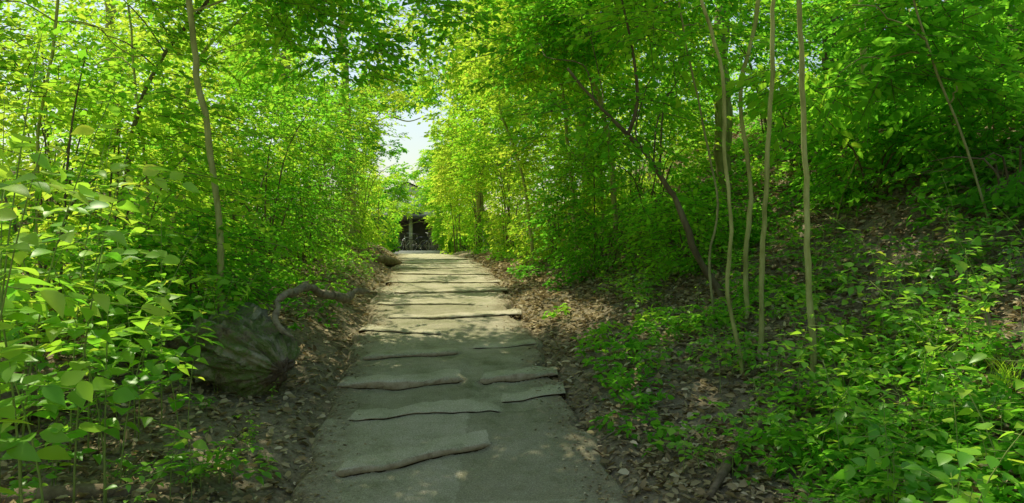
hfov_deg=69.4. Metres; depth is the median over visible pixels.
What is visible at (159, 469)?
broad leaf plant
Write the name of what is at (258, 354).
boulder
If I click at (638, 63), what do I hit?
thin tree
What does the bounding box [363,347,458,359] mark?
stone step
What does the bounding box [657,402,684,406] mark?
fallen twig
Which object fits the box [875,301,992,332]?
seedling
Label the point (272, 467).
broad leaf plant
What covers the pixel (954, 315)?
seedling
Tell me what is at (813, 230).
seedling
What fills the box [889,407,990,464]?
seedling
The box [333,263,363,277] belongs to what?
seedling
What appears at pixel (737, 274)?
leafy plant
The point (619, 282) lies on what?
seedling
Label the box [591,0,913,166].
woodland
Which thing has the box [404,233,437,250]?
bicycle
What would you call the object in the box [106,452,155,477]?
seedling
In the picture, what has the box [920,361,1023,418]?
seedling
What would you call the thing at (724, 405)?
seedling
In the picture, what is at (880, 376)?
seedling
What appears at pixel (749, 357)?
seedling
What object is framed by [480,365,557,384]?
stone step
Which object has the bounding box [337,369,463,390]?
stone step
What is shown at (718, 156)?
tall tree
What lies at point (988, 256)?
seedling
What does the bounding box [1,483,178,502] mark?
fallen log
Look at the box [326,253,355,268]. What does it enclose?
seedling
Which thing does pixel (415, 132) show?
sky
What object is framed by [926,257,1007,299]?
seedling
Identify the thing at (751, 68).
tree
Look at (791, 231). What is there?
seedling
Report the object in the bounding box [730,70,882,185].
shrub
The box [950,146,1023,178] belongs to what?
seedling
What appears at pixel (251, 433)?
seedling
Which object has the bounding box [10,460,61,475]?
seedling
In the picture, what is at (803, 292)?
seedling
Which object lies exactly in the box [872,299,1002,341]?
seedling
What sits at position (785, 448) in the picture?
seedling
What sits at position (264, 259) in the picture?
broad leaf plant
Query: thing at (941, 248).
seedling
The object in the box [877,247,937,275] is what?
seedling
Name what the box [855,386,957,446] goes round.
seedling
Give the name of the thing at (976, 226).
seedling
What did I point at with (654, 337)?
seedling
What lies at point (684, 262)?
shrub
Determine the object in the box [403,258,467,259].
stone step
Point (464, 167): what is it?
shrub
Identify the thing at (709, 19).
young tree
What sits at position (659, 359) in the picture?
seedling
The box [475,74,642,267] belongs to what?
shrub
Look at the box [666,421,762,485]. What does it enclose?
seedling
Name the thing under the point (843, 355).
seedling
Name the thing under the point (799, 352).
seedling
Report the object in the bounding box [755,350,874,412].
seedling
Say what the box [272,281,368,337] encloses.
gnarled branch
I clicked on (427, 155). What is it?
distant tree
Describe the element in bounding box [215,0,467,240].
tall tree
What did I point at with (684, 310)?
seedling
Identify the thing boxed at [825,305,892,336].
seedling
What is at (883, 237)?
seedling
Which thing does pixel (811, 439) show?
seedling
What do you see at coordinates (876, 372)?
seedling
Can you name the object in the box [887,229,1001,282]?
seedling
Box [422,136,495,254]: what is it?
shrub
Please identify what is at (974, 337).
seedling
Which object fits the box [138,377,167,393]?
seedling
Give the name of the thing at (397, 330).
stone step
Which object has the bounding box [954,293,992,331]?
broken stick
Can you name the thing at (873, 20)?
tree
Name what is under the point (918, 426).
seedling
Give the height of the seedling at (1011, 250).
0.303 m
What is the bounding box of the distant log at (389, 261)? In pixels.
[370,255,401,265]
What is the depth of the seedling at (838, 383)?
4.47 m
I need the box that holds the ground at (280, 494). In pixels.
[0,16,1023,502]
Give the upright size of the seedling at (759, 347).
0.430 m
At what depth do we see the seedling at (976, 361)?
4.71 m
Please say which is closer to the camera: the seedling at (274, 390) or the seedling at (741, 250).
the seedling at (274, 390)
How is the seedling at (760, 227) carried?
on the ground at (280, 494)
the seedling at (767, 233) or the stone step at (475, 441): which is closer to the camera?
the stone step at (475, 441)
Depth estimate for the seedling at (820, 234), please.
8.22 m
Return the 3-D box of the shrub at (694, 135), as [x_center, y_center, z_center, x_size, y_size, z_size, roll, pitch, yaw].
[2.183,-1.513,11.988,3.182,3.383,2.981,0,0,0]
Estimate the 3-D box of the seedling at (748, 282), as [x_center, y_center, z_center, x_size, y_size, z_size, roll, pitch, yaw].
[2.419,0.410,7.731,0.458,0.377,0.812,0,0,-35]
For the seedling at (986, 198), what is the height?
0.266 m
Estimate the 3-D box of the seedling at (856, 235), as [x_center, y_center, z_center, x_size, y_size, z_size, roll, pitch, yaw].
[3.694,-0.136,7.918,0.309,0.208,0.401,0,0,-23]
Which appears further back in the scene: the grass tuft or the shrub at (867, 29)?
the shrub at (867, 29)
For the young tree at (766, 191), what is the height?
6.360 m
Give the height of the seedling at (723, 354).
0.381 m
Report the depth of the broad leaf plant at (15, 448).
3.24 m
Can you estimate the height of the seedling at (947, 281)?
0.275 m
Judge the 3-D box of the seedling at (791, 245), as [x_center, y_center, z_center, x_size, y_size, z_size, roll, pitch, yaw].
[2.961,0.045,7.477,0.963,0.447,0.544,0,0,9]
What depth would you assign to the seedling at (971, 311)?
5.61 m
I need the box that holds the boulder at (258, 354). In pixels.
[140,302,299,398]
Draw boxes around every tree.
[0,0,241,268]
[1,0,373,212]
[71,0,373,328]
[85,0,292,281]
[115,0,392,307]
[169,0,530,251]
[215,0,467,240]
[241,0,405,236]
[318,66,440,204]
[343,0,685,266]
[358,116,469,213]
[375,197,456,238]
[386,0,564,252]
[409,0,861,297]
[413,0,558,263]
[453,1,644,269]
[552,0,746,373]
[557,0,763,320]
[568,2,694,240]
[574,86,597,227]
[691,0,775,354]
[710,0,752,209]
[726,0,875,170]
[738,0,759,320]
[795,0,990,219]
[796,0,816,373]
[820,3,839,77]
[895,0,1023,111]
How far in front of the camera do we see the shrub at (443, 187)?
23.73 m
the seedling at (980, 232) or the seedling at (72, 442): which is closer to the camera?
the seedling at (72, 442)
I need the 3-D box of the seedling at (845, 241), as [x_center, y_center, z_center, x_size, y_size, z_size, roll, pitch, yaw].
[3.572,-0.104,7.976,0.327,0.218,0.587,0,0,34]
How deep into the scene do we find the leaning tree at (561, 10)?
9.24 m
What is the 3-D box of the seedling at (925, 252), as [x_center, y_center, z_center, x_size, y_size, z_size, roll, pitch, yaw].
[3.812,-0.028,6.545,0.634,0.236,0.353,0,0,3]
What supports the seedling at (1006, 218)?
on the ground at (280, 494)
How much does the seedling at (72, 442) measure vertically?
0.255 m
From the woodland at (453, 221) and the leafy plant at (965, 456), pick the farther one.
the woodland at (453, 221)
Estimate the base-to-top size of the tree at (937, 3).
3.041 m
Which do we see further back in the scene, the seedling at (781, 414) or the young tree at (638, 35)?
the young tree at (638, 35)
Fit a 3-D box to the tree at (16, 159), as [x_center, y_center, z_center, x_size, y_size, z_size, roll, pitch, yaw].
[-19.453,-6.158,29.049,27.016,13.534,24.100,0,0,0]
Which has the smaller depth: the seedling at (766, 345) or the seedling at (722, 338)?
the seedling at (766, 345)
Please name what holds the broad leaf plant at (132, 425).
on the ground at (280, 494)
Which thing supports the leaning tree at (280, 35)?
on the ground at (280, 494)
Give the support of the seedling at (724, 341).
on the ground at (280, 494)
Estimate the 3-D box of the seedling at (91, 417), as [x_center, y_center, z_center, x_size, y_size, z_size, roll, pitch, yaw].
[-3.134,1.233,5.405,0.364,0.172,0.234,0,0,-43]
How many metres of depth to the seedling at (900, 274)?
5.99 m
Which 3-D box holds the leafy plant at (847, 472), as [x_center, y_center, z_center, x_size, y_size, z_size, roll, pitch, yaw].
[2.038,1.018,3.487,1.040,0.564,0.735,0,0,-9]
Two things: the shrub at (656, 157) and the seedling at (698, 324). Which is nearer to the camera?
the seedling at (698, 324)
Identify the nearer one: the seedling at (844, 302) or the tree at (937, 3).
the seedling at (844, 302)
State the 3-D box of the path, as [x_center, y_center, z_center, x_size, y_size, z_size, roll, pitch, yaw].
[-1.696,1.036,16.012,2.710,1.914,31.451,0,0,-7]
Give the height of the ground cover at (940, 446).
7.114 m
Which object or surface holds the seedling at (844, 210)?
on the ground at (280, 494)
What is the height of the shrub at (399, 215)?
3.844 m
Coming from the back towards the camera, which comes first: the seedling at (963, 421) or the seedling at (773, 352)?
the seedling at (773, 352)
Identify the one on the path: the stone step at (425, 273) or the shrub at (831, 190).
the stone step at (425, 273)
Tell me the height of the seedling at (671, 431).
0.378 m
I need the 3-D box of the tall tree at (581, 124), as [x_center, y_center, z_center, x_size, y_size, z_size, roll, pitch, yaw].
[1.411,-5.162,17.481,7.027,9.910,6.060,0,0,0]
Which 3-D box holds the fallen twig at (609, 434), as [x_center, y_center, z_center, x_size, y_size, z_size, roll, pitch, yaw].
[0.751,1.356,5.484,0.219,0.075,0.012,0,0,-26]
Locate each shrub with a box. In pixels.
[0,0,227,224]
[0,24,283,383]
[0,54,273,336]
[24,2,332,239]
[57,187,312,361]
[107,58,382,289]
[139,28,335,236]
[188,66,401,272]
[262,83,409,253]
[300,92,410,241]
[334,152,407,250]
[359,160,420,252]
[413,147,475,253]
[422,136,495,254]
[425,76,536,253]
[441,46,581,256]
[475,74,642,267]
[520,125,695,281]
[531,5,714,214]
[549,48,757,256]
[615,178,774,283]
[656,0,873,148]
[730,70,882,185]
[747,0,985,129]
[764,93,981,216]
[808,0,1009,71]
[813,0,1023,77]
[832,43,1023,181]
[881,53,1023,236]
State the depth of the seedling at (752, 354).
5.96 m
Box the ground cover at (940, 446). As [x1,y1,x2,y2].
[0,16,1023,502]
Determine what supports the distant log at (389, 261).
on the ground at (280, 494)
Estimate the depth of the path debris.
6.25 m
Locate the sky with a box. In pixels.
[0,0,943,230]
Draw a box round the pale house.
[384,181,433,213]
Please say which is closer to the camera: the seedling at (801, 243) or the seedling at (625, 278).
the seedling at (801, 243)
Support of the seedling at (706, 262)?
on the ground at (280, 494)
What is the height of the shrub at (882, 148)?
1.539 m
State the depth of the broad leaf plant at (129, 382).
4.38 m
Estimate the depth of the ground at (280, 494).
6.11 m
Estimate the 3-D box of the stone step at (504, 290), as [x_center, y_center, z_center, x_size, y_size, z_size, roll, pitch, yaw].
[-0.966,0.654,11.858,1.881,0.136,0.472,0,0,-9]
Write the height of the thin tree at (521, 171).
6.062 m
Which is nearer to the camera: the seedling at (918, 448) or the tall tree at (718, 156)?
the seedling at (918, 448)
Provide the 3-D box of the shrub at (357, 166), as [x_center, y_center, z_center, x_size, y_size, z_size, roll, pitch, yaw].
[-3.635,-1.307,13.009,3.437,3.570,3.747,0,0,0]
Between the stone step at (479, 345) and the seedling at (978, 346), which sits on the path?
the stone step at (479, 345)
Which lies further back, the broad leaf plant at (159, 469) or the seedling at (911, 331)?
the seedling at (911, 331)
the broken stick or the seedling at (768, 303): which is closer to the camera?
the broken stick
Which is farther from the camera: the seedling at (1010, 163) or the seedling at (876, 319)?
the seedling at (1010, 163)
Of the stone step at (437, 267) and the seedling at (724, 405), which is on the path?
the stone step at (437, 267)
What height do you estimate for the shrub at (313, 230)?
3.621 m
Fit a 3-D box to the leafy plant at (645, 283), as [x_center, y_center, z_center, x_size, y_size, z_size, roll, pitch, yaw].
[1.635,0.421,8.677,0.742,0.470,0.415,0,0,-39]
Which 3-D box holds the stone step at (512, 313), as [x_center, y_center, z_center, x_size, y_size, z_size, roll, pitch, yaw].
[-0.728,0.843,9.662,1.813,0.143,0.514,0,0,-10]
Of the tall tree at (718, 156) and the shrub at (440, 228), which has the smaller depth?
the tall tree at (718, 156)
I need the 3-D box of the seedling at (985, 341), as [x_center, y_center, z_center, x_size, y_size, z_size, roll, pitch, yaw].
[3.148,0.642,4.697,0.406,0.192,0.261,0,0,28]
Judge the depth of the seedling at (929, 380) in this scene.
4.64 m
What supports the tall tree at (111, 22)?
on the ground at (280, 494)
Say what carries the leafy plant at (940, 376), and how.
on the ground at (280, 494)
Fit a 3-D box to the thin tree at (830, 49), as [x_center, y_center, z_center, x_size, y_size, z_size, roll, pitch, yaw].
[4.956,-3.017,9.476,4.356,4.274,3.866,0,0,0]
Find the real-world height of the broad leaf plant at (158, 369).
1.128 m
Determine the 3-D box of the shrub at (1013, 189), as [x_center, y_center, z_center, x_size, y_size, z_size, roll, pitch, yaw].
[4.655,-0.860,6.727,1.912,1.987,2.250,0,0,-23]
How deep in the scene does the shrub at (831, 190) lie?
8.26 m
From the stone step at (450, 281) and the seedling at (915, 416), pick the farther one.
the stone step at (450, 281)
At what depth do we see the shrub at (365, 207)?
21.96 m
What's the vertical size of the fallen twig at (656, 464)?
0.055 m
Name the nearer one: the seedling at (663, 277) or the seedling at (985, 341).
the seedling at (985, 341)
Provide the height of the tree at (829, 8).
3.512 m
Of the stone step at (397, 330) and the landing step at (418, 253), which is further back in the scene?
the landing step at (418, 253)
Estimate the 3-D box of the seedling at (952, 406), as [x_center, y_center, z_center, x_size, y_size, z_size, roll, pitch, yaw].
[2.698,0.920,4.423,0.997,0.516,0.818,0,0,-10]
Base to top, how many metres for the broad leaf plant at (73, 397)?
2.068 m
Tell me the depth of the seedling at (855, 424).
4.78 m
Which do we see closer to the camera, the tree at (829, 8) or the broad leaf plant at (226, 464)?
the broad leaf plant at (226, 464)
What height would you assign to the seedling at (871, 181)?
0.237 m
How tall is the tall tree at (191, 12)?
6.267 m
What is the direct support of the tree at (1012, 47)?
on the ground at (280, 494)
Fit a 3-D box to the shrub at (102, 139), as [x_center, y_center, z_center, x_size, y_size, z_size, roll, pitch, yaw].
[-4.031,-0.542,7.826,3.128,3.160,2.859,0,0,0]
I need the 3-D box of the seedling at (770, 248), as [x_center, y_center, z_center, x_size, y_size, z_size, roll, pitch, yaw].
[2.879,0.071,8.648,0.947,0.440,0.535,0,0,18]
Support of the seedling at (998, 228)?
on the ground at (280, 494)
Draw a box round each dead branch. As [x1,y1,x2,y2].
[706,382,797,500]
[805,393,1023,411]
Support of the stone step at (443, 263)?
on the path
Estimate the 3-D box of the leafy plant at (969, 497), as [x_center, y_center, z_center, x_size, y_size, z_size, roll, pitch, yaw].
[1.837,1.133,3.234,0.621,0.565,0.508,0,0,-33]
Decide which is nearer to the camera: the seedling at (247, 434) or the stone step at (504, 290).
the seedling at (247, 434)
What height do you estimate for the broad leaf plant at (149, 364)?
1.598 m
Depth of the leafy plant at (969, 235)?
6.17 m
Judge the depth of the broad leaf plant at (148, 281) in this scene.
6.97 m
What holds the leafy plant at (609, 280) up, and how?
on the ground at (280, 494)
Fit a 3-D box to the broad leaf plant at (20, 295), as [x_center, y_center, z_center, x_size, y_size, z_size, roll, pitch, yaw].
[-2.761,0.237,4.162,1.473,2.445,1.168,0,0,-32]
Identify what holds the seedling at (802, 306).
on the ground at (280, 494)
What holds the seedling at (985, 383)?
on the ground at (280, 494)
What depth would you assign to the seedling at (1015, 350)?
4.73 m
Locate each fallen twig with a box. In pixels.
[255,468,290,480]
[601,429,619,440]
[630,460,677,469]
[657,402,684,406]
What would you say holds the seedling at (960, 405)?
on the ground at (280, 494)
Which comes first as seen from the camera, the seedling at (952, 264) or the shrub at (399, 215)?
the seedling at (952, 264)
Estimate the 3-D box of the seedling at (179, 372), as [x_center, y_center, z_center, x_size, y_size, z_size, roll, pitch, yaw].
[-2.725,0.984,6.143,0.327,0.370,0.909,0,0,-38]
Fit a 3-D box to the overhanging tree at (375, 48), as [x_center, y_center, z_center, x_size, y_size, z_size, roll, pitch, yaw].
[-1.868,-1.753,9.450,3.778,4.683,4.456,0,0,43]
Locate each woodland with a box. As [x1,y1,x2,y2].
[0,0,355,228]
[22,5,821,225]
[417,4,767,248]
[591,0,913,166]
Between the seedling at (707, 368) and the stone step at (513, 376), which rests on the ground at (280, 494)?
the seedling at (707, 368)
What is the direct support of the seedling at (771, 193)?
on the ground at (280, 494)
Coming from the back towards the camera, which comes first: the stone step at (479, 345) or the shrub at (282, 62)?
the shrub at (282, 62)
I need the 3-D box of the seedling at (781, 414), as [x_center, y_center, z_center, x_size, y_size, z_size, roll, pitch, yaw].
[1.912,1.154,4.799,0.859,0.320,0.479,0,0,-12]
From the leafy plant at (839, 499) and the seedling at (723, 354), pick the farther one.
the seedling at (723, 354)
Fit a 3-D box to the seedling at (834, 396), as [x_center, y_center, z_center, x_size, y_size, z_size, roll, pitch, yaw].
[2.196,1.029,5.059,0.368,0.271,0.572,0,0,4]
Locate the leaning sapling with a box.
[714,0,1023,230]
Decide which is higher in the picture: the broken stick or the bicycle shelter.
the bicycle shelter
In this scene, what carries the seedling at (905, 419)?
on the ground at (280, 494)
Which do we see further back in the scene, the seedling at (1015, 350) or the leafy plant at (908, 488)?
the seedling at (1015, 350)
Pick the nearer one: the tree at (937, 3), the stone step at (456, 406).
the stone step at (456, 406)
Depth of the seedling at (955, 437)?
4.30 m
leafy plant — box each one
[594,267,630,296]
[625,268,672,300]
[706,249,757,290]
[748,378,795,424]
[768,361,899,469]
[775,461,857,502]
[784,225,852,295]
[806,441,973,502]
[825,196,1018,369]
[832,396,1023,502]
[836,248,965,347]
[863,289,1008,436]
[868,281,1023,486]
[893,174,1022,280]
[898,494,948,502]
[902,458,981,502]
[920,409,1023,502]
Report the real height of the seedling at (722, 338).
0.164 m
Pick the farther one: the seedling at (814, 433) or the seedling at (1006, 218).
the seedling at (1006, 218)
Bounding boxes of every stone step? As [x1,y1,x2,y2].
[336,430,491,477]
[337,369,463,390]
[348,399,501,420]
[359,324,440,334]
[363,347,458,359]
[377,301,474,304]
[385,280,500,285]
[387,309,521,319]
[394,287,507,294]
[396,272,489,274]
[397,267,482,268]
[402,262,474,263]
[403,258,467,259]
[473,337,537,348]
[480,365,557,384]
[501,382,565,402]
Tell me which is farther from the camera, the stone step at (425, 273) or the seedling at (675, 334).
the stone step at (425, 273)
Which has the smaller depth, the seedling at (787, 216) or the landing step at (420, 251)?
the seedling at (787, 216)
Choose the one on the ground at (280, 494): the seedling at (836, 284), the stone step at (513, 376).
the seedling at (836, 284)
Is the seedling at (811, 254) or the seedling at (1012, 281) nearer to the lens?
the seedling at (1012, 281)
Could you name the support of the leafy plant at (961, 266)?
on the ground at (280, 494)
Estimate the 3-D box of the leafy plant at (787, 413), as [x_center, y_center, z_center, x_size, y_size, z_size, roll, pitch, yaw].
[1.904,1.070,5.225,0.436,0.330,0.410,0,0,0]
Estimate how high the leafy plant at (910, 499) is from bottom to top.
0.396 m
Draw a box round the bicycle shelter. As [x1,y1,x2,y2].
[369,214,522,252]
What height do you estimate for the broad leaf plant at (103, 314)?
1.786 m
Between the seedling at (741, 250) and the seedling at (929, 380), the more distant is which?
the seedling at (741, 250)
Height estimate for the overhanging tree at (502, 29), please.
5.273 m
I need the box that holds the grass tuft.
[975,347,1023,391]
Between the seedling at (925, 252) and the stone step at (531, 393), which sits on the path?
the stone step at (531, 393)
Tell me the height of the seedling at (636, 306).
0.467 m
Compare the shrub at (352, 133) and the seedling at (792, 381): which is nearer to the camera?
the seedling at (792, 381)
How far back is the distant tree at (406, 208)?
37.83 m
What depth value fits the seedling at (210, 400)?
5.63 m
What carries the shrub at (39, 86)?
on the ground at (280, 494)
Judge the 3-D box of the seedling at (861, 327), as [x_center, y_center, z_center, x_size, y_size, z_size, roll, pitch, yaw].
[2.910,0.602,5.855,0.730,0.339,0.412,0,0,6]
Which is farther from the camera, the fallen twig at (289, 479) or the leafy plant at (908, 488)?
the fallen twig at (289, 479)
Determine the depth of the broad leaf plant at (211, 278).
6.04 m
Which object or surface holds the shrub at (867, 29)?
on the ground at (280, 494)
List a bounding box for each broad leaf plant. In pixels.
[0,34,170,495]
[0,69,172,502]
[0,136,135,502]
[0,148,131,429]
[0,231,199,502]
[0,389,131,485]
[2,129,199,471]
[2,467,65,502]
[5,145,192,502]
[49,189,156,400]
[58,364,177,451]
[84,218,223,441]
[105,451,181,502]
[122,423,208,502]
[126,203,211,315]
[137,289,217,447]
[164,426,271,490]
[179,267,260,391]
[200,262,243,301]
[213,439,280,477]
[235,245,285,284]
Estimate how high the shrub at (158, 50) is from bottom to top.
4.640 m
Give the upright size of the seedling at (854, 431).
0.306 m
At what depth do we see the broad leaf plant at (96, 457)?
4.52 m
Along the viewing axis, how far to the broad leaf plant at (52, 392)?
3.43 m
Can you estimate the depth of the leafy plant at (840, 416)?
4.45 m
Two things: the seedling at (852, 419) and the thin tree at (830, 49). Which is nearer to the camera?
the seedling at (852, 419)
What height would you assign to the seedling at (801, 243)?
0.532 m
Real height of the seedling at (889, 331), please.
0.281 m
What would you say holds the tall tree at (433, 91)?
on the ground at (280, 494)
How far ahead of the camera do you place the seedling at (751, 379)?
5.65 m
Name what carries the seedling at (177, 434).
on the ground at (280, 494)
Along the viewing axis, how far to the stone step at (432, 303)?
10.33 m
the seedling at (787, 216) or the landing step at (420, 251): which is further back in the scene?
the landing step at (420, 251)
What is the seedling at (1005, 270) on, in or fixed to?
on the ground at (280, 494)
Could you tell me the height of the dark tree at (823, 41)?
6.915 m
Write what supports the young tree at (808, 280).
on the ground at (280, 494)
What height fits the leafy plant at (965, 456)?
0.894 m
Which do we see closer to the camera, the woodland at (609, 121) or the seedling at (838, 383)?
the seedling at (838, 383)
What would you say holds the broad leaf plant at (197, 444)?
on the ground at (280, 494)
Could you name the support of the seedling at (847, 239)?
on the ground at (280, 494)
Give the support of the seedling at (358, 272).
on the ground at (280, 494)
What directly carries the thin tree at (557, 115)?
on the ground at (280, 494)
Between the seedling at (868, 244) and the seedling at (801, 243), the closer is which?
the seedling at (868, 244)
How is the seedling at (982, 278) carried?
on the ground at (280, 494)
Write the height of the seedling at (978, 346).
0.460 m
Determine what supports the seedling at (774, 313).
on the ground at (280, 494)
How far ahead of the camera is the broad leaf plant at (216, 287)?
7.83 m
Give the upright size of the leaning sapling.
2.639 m
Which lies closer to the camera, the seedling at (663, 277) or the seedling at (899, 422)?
the seedling at (899, 422)
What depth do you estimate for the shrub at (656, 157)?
16.82 m
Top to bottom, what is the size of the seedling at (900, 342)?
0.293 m
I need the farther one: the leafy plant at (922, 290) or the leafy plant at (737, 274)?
the leafy plant at (737, 274)
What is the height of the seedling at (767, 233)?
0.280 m
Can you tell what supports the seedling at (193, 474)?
on the ground at (280, 494)
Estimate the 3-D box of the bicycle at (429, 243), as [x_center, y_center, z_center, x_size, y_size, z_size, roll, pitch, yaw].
[-4.106,-0.464,38.946,1.751,1.015,0.583,0,6,17]
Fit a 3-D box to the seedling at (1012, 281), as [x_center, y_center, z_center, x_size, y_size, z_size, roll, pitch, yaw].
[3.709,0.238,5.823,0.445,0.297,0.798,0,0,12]
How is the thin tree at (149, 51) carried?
on the ground at (280, 494)
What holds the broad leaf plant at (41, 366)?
on the ground at (280, 494)
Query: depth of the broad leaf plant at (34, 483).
3.72 m
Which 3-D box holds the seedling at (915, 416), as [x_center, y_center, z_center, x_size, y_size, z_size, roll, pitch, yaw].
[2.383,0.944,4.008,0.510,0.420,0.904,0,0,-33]
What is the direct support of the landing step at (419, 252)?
on the ground at (280, 494)
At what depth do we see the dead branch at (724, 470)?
4.64 m
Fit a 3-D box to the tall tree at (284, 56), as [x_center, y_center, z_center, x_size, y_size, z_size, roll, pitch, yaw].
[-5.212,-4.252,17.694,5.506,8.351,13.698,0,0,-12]
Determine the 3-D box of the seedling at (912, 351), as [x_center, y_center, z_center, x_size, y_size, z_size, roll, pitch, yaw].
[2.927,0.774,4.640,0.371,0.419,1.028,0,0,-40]
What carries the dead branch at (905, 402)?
on the ground at (280, 494)
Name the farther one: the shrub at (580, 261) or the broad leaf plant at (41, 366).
the shrub at (580, 261)
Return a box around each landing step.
[394,253,447,254]
[395,252,445,252]
[399,251,444,251]
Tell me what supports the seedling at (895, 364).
on the ground at (280, 494)
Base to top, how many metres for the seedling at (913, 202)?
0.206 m
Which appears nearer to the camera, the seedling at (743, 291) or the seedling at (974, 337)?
the seedling at (974, 337)
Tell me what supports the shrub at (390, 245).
on the ground at (280, 494)
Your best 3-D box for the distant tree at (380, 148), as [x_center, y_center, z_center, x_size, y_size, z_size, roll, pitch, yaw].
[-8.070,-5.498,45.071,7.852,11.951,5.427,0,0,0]
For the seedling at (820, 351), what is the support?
on the ground at (280, 494)
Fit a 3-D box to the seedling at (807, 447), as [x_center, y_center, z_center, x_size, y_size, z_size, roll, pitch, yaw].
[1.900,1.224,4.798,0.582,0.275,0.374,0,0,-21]
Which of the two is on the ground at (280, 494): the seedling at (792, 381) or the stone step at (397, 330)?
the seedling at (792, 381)
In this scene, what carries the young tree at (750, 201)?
on the ground at (280, 494)
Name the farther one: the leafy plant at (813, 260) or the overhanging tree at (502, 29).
the overhanging tree at (502, 29)
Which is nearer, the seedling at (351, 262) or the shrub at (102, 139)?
the shrub at (102, 139)
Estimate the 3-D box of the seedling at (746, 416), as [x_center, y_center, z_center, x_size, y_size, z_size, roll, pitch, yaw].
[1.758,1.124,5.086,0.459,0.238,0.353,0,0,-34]
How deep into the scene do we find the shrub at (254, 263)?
6.75 m
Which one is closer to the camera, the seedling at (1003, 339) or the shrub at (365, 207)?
the seedling at (1003, 339)
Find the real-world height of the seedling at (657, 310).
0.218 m
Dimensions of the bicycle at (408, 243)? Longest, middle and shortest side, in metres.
1.751 x 1.015 x 0.583 m
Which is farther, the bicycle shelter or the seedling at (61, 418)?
the bicycle shelter
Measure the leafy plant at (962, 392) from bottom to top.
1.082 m
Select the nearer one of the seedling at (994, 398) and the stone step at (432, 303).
the seedling at (994, 398)
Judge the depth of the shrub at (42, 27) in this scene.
11.62 m
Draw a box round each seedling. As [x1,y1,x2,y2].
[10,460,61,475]
[35,421,83,465]
[39,415,65,435]
[67,408,109,425]
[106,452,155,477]
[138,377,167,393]
[153,354,191,389]
[165,433,236,480]
[169,451,211,485]
[192,397,218,408]
[216,409,261,452]
[239,430,258,450]
[267,378,278,400]
[323,253,362,265]
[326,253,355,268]
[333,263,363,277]
[334,266,368,275]
[601,270,652,304]
[615,268,648,302]
[618,264,679,298]
[623,286,716,327]
[627,336,721,373]
[633,323,705,365]
[642,301,672,317]
[645,328,688,350]
[653,418,780,471]
[659,299,741,329]
[664,308,741,337]
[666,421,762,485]
[687,326,800,392]
[688,324,753,371]
[688,386,786,439]
[690,325,758,366]
[700,240,767,273]
[707,334,773,372]
[709,325,732,341]
[714,331,768,375]
[717,240,778,269]
[719,245,771,274]
[719,272,782,299]
[726,211,814,249]
[730,394,799,429]
[733,203,820,254]
[733,222,786,243]
[733,284,757,295]
[744,365,775,386]
[747,265,919,321]
[747,377,846,457]
[754,328,880,379]
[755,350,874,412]
[755,368,833,407]
[756,173,833,211]
[758,302,783,318]
[759,234,859,276]
[759,344,823,378]
[762,378,886,456]
[763,408,873,448]
[766,286,839,320]
[768,219,803,239]
[768,295,858,394]
[769,225,863,275]
[771,417,834,462]
[781,323,897,380]
[785,261,857,323]
[790,285,903,333]
[794,245,829,263]
[800,217,846,239]
[802,380,951,440]
[805,403,894,463]
[807,383,861,421]
[811,222,845,242]
[813,275,856,296]
[818,332,900,423]
[819,312,886,386]
[823,233,853,247]
[824,197,867,224]
[825,231,862,258]
[825,263,1005,324]
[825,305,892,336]
[828,305,918,332]
[830,250,951,307]
[833,428,923,466]
[837,403,882,432]
[843,229,872,242]
[844,225,1021,291]
[845,412,867,434]
[847,235,914,282]
[847,332,963,397]
[851,342,888,404]
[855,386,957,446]
[855,400,978,473]
[861,384,1023,470]
[862,178,895,195]
[865,325,983,365]
[865,370,1023,437]
[866,308,977,357]
[870,344,975,388]
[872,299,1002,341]
[872,327,1021,384]
[872,339,1006,383]
[874,415,982,462]
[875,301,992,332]
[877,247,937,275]
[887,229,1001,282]
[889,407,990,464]
[895,191,938,204]
[895,292,934,312]
[895,335,1023,391]
[900,303,1003,345]
[907,376,994,401]
[909,405,952,434]
[914,252,980,273]
[914,401,996,445]
[915,236,956,261]
[916,263,978,297]
[916,404,987,444]
[918,238,979,269]
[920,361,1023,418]
[922,284,996,312]
[922,394,1003,426]
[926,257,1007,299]
[927,144,1023,194]
[937,248,1013,266]
[943,263,1023,295]
[945,204,1023,261]
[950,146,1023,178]
[950,272,1023,300]
[956,322,1014,351]
[965,351,1023,389]
[967,209,1003,234]
[967,373,1023,432]
[968,332,1022,357]
[968,385,1023,433]
[972,336,1023,367]
[975,261,1023,277]
[977,226,1021,247]
[978,193,1012,212]
[985,206,1023,231]
[988,242,1023,280]
[1002,337,1023,363]
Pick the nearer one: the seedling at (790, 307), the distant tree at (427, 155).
the seedling at (790, 307)
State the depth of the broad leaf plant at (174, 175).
4.88 m
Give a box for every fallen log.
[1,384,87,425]
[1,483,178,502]
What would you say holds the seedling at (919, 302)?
on the ground at (280, 494)
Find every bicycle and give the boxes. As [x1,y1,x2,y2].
[398,233,416,251]
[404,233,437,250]
[419,234,446,251]
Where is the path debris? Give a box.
[291,258,613,502]
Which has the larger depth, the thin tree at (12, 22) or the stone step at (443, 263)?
the stone step at (443, 263)
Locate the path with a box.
[290,254,630,502]

